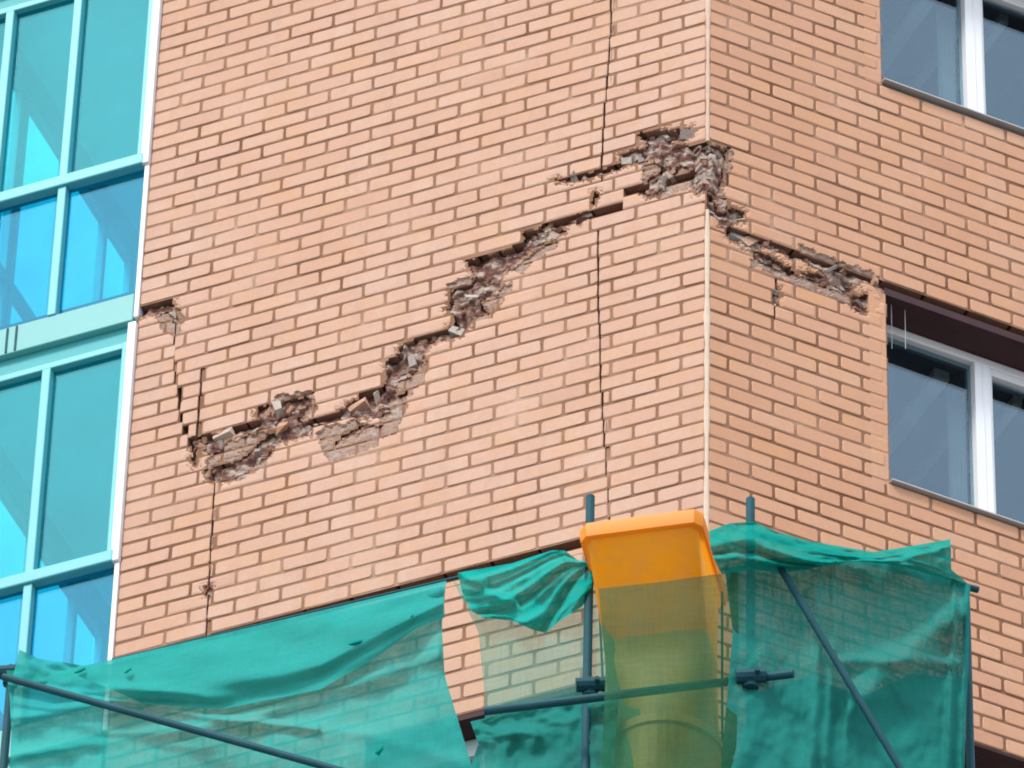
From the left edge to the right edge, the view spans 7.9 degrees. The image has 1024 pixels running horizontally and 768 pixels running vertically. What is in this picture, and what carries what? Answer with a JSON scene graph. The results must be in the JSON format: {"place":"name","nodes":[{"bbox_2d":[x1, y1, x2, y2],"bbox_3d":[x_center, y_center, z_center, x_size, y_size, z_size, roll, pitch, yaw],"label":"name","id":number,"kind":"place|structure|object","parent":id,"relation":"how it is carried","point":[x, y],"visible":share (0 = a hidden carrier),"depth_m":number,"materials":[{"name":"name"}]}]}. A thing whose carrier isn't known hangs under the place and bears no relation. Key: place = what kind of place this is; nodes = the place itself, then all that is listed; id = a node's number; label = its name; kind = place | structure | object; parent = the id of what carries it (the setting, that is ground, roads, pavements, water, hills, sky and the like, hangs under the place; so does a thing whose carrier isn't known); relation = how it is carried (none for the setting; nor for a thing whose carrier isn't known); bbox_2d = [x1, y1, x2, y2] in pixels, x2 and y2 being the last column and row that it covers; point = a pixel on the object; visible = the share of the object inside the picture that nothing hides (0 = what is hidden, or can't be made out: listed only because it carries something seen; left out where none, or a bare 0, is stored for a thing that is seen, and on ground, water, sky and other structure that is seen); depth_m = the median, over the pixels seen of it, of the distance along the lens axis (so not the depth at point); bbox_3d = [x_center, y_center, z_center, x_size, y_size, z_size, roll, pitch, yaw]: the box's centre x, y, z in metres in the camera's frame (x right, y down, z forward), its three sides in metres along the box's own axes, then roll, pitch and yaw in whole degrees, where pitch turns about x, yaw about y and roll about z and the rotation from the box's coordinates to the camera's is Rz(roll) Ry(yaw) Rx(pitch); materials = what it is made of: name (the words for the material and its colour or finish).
{"place":"outdoors","nodes":[
{"label":"outdoors","id":0,"kind":"place"},
{"bbox_2d":[0,70,123,714],"label":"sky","id":1,"kind":"structure","parent":0,"point":[33,255],"materials":[{"name":"blue glass"}]},
{"bbox_2d":[0,0,1023,767],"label":"apartment building","id":2,"kind":"structure","parent":0,"point":[416,292],"depth_m":39.42,"materials":[{"name":"brick"}]},
{"bbox_2d":[465,739,477,762],"bbox_3d":[-0.128,2.714,36.372,1.268,2.542,0.070,-15,-45,17],"label":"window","id":3,"kind":"structure","parent":2,"relation":"in","point":[471,745],"depth_m":37.20,"materials":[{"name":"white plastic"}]},
{"bbox_2d":[882,0,1023,136],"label":"window","id":4,"kind":"structure","parent":2,"relation":"in","point":[970,12],"depth_m":40.87,"materials":[{"name":"white plastic"}]},
{"bbox_2d":[886,324,1023,528],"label":"window","id":5,"kind":"structure","parent":2,"relation":"in","point":[981,372],"depth_m":39.15,"materials":[{"name":"white plastic"}]},
{"label":"ground","id":6,"kind":"structure","parent":0,"visible":0},
{"bbox_2d":[0,494,978,767],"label":"scaffold","id":7,"kind":"object","parent":6,"relation":"on","point":[588,686],"visible":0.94,"depth_m":35.73,"materials":[{"name":"grey metal"}]},
{"bbox_2d":[6,581,470,767],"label":"debris net","id":8,"kind":"object","parent":7,"relation":"hanging from","point":[361,684],"visible":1,"depth_m":36.33,"materials":[{"name":"green fabric"}]},
{"bbox_2d":[458,550,592,632],"bbox_3d":[0.061,1.013,36.064,0.714,0.488,0.156,-13,-45,15],"label":"debris net","id":9,"kind":"object","parent":7,"relation":"hanging from","point":[536,592],"visible":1,"depth_m":36.07,"materials":[{"name":"green fabric"}]},
{"bbox_2d":[464,601,605,716],"bbox_3d":[0.147,1.431,35.751,0.967,1.571,0.095,-10,-44,12],"label":"debris net","id":10,"kind":"object","parent":7,"relation":"attached to","point":[596,670],"visible":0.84,"depth_m":35.80,"materials":[{"name":"green fabric"}]},
{"bbox_2d":[470,701,612,767],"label":"debris net","id":11,"kind":"object","parent":7,"relation":"attached to","point":[545,738],"visible":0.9,"depth_m":35.46,"materials":[{"name":"green fabric"}]},
{"bbox_2d":[580,509,722,766],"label":"rubble chute","id":12,"kind":"object","parent":7,"relation":"hanging from","point":[659,547],"visible":0.23,"depth_m":35.80,"materials":[{"name":"orange plastic"}]},
{"bbox_2d":[598,572,738,767],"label":"debris net","id":13,"kind":"object","parent":7,"relation":"hanging from","point":[652,641],"visible":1,"depth_m":35.04,"materials":[{"name":"fabric"}]},
{"bbox_2d":[709,522,969,767],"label":"debris net","id":14,"kind":"object","parent":7,"relation":"hanging from","point":[893,624],"visible":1,"depth_m":35.35,"materials":[{"name":"green fabric"}]}
]}

